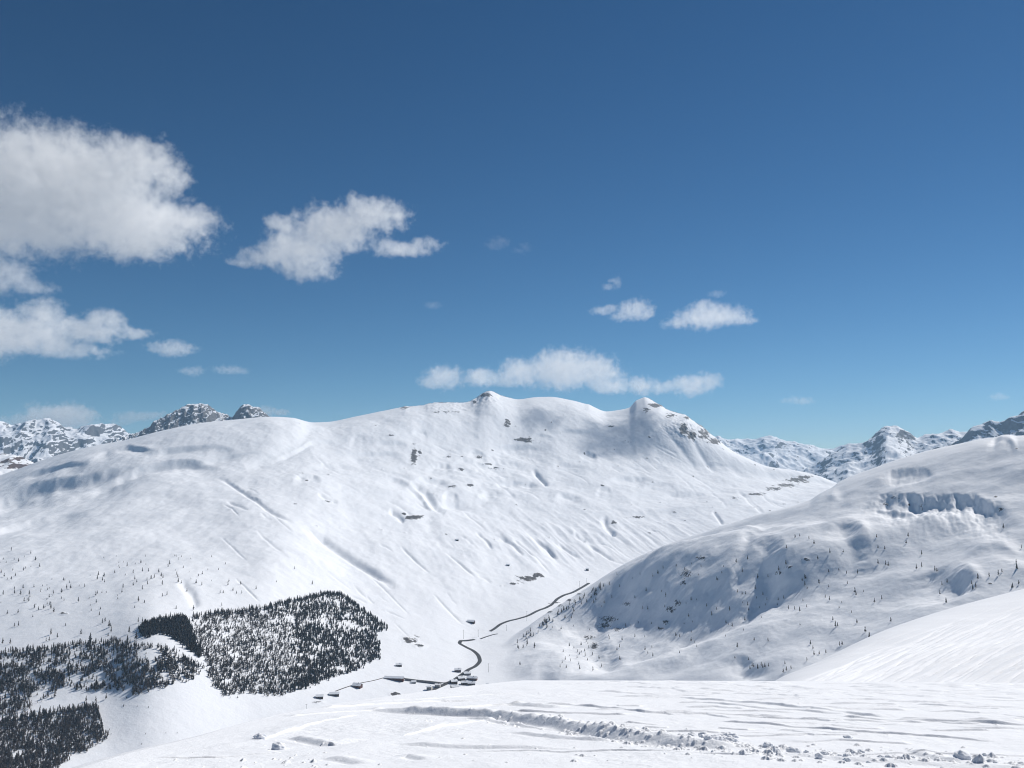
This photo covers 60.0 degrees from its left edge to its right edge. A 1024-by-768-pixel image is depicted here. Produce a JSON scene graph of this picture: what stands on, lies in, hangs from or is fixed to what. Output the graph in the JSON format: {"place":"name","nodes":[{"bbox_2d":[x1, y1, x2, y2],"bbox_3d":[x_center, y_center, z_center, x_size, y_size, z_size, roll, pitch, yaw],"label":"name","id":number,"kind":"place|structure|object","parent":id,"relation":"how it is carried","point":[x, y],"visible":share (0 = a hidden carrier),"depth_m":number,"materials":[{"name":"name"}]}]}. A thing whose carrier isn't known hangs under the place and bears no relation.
{"place":"outdoors","nodes":[
{"label":"outdoors","id":0,"kind":"place"},
{"bbox_2d":[0,454,33,474],"bbox_3d":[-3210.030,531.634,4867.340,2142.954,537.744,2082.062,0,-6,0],"label":"mountains","id":1,"kind":"structure","parent":0,"point":[9,462],"depth_m":5002.53,"materials":[{"name":"white snow"}]},
{"bbox_2d":[0,418,129,462],"bbox_3d":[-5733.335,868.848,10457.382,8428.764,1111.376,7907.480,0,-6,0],"label":"mountains","id":2,"kind":"structure","parent":0,"point":[34,440],"depth_m":10070.21,"materials":[{"name":"white snow"}]},
{"bbox_2d":[110,403,268,442],"bbox_3d":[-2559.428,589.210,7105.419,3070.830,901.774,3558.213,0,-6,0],"label":"mountains","id":3,"kind":"structure","parent":0,"point":[188,414],"depth_m":7030.44,"materials":[{"name":"white snow"}]},
{"bbox_2d":[336,677,383,690],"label":"road","id":4,"kind":"structure","parent":0,"point":[361,682],"depth_m":1880.87,"materials":[{"name":"grey asphalt"}]},
{"bbox_2d":[0,391,836,767],"bbox_3d":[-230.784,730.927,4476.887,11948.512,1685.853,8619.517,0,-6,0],"label":"mountain","id":5,"kind":"structure","parent":0,"point":[548,499],"depth_m":3113.72,"materials":[{"name":"white snow"}]},
{"bbox_2d":[0,703,108,767],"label":"larch plantation","id":6,"kind":"object","parent":5,"relation":"on","point":[59,749],"visible":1,"depth_m":1421.10,"materials":[{"name":"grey plant"}]},
{"bbox_2d":[138,612,203,657],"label":"spruce plantation","id":7,"kind":"object","parent":5,"relation":"on","point":[184,634],"visible":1,"depth_m":1750.43,"materials":[{"name":"green plant"}]},
{"bbox_2d":[0,591,382,726],"bbox_3d":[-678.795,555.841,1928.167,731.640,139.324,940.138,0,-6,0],"label":"larch wood","id":8,"kind":"object","parent":5,"relation":"on","point":[113,674],"visible":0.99,"depth_m":1702.14,"materials":[{"name":"grey plant"}]},
{"bbox_2d":[0,590,387,723],"bbox_3d":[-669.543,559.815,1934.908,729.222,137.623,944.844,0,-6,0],"label":"spruce wood","id":9,"kind":"object","parent":5,"relation":"on","point":[331,658],"visible":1,"depth_m":1970.25,"materials":[{"name":"green plant"}]},
{"bbox_2d":[315,694,323,698],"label":"barn","id":10,"kind":"structure","parent":5,"relation":"on","point":[319,696],"depth_m":1743.61,"materials":[{"name":"paint"}]},
{"bbox_2d":[329,692,339,696],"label":"barn","id":11,"kind":"structure","parent":5,"relation":"on","point":[334,694],"depth_m":1772.71,"materials":[{"name":"paint"}]},
{"bbox_2d":[352,682,362,688],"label":"farmhouse","id":12,"kind":"object","parent":5,"relation":"on","point":[358,685],"visible":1,"depth_m":1844.33,"materials":[{"name":"grey stone"}]},
{"bbox_2d":[384,676,404,681],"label":"shed","id":13,"kind":"structure","parent":5,"relation":"on","point":[398,678],"depth_m":1930.77,"materials":[{"name":"paint"}]},
{"bbox_2d":[404,678,440,683],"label":"retaining wall","id":14,"kind":"structure","parent":5,"relation":"on","point":[421,681],"depth_m":1940.95,"materials":[{"name":"grey stone"}]},
{"bbox_2d":[426,685,432,690],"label":"house","id":15,"kind":"structure","parent":5,"relation":"on","point":[429,687],"depth_m":1886.04,"materials":[{"name":"paint"}]},
{"bbox_2d":[449,679,457,683],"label":"barn","id":16,"kind":"structure","parent":5,"relation":"on","point":[453,681],"depth_m":1958.27,"materials":[{"name":"grey stone"}]},
{"bbox_2d":[456,675,464,680],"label":"house","id":17,"kind":"structure","parent":5,"relation":"on","point":[461,678],"depth_m":1993.86,"materials":[{"name":"grey stone"}]},
{"bbox_2d":[461,680,467,684],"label":"house","id":18,"kind":"structure","parent":5,"relation":"on","point":[465,682],"depth_m":1958.20,"materials":[{"name":"grey stone"}]},
{"bbox_2d":[468,681,474,685],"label":"house","id":19,"kind":"structure","parent":5,"relation":"on","point":[470,683],"depth_m":1957.11,"materials":[{"name":"grey stone"}]},
{"bbox_2d":[466,676,477,680],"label":"house","id":20,"kind":"structure","parent":5,"relation":"on","point":[473,678],"depth_m":2001.83,"materials":[{"name":"grey stone"}]},
{"bbox_2d":[433,639,481,689],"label":"road","id":21,"kind":"structure","parent":0,"point":[477,654],"depth_m":2180.65,"materials":[{"name":"grey asphalt"}]},
{"bbox_2d":[0,0,1023,448],"label":"sky","id":22,"kind":"structure","parent":0,"point":[799,221],"materials":[{"name":"blue"}]},
{"bbox_2d":[489,583,589,630],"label":"road","id":23,"kind":"structure","parent":0,"point":[551,604],"depth_m":2703.25,"materials":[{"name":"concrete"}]},
{"bbox_2d":[72,680,1023,767],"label":"snowfield","id":24,"kind":"structure","parent":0,"point":[581,724],"depth_m":22.56,"materials":[{"name":"white snow"}]},
{"bbox_2d":[253,733,266,739],"bbox_3d":[-5.701,7.983,20.034,0.298,0.182,0.265,0,-6,0],"label":"snow clod","id":25,"kind":"object","parent":24,"relation":"on","point":[260,736],"visible":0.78,"depth_m":19.98,"materials":[{"name":"white snow"}]},
{"bbox_2d":[271,742,285,749],"bbox_3d":[-4.652,7.250,17.699,0.292,0.216,0.324,1,-6,-7],"label":"snow clod","id":26,"kind":"object","parent":24,"relation":"on","point":[278,746],"visible":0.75,"depth_m":17.62,"materials":[{"name":"white snow"}]},
{"bbox_2d":[698,731,710,735],"bbox_3d":[4.327,7.905,19.888,0.288,0.213,0.334,2,-6,-20],"label":"snow clod","id":27,"kind":"object","parent":24,"relation":"on","point":[703,732],"visible":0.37,"depth_m":19.89,"materials":[{"name":"white snow"}]},
{"bbox_2d":[712,734,723,740],"bbox_3d":[4.377,7.573,18.921,0.307,0.193,0.271,0,-6,-5],"label":"snow clod","id":28,"kind":"object","parent":24,"relation":"on","point":[720,737],"visible":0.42,"depth_m":18.87,"materials":[{"name":"white snow"}]},
{"bbox_2d":[725,736,737,741],"bbox_3d":[4.714,7.679,19.083,0.291,0.164,0.240,-3,-7,26],"label":"snow clod","id":29,"kind":"object","parent":24,"relation":"on","point":[731,738],"visible":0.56,"depth_m":19.03,"materials":[{"name":"white snow"}]},
{"bbox_2d":[728,733,738,737],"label":"snow clod","id":30,"kind":"object","parent":24,"relation":"on","point":[734,735],"visible":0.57,"depth_m":19.97,"materials":[{"name":"white snow"}]},
{"bbox_2d":[763,741,772,746],"bbox_3d":[5.169,7.295,17.904,0.214,0.138,0.199,3,-7,-29],"label":"snow clod","id":31,"kind":"object","parent":24,"relation":"on","point":[767,744],"visible":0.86,"depth_m":17.85,"materials":[{"name":"white snow"}]},
{"bbox_2d":[786,746,800,752],"bbox_3d":[5.431,7.082,17.094,0.271,0.167,0.233,-4,-7,33],"label":"snow clod","id":32,"kind":"object","parent":24,"relation":"on","point":[791,749],"visible":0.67,"depth_m":17.04,"materials":[{"name":"white snow"}]},
{"bbox_2d":[815,752,822,758],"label":"snow clod","id":33,"kind":"object","parent":24,"relation":"on","point":[818,755],"visible":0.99,"depth_m":15.98,"materials":[{"name":"white snow"}]},
{"bbox_2d":[953,750,971,759],"bbox_3d":[8.130,6.728,16.017,0.317,0.254,0.339,1,-6,-8],"label":"snow clod","id":34,"kind":"object","parent":24,"relation":"on","point":[963,754],"visible":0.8,"depth_m":15.93,"materials":[{"name":"white snow"}]},
{"bbox_2d":[496,435,1023,681],"bbox_3d":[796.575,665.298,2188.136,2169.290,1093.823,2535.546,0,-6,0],"label":"hill","id":35,"kind":"structure","parent":0,"point":[951,510],"depth_m":1972.81,"materials":[{"name":"white snow"}]},
{"bbox_2d":[716,435,843,470],"bbox_3d":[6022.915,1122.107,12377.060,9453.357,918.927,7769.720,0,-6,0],"label":"mountains","id":36,"kind":"structure","parent":0,"point":[772,451],"depth_m":12789.30,"materials":[{"name":"white snow"}]},
{"bbox_2d":[801,425,966,482],"bbox_3d":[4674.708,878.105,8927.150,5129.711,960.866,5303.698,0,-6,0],"label":"mountains","id":37,"kind":"structure","parent":0,"point":[884,445],"depth_m":8895.18,"materials":[{"name":"white snow"}]},
{"bbox_2d":[775,589,1023,682],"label":"ski slope","id":38,"kind":"structure","parent":0,"point":[980,641],"depth_m":151.82,"materials":[{"name":"white snow"}]},
{"bbox_2d":[933,411,1023,448],"bbox_3d":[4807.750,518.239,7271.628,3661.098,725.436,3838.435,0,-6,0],"label":"mountains","id":39,"kind":"structure","parent":0,"point":[1013,425],"depth_m":7512.82,"materials":[{"name":"white snow"}]}
]}

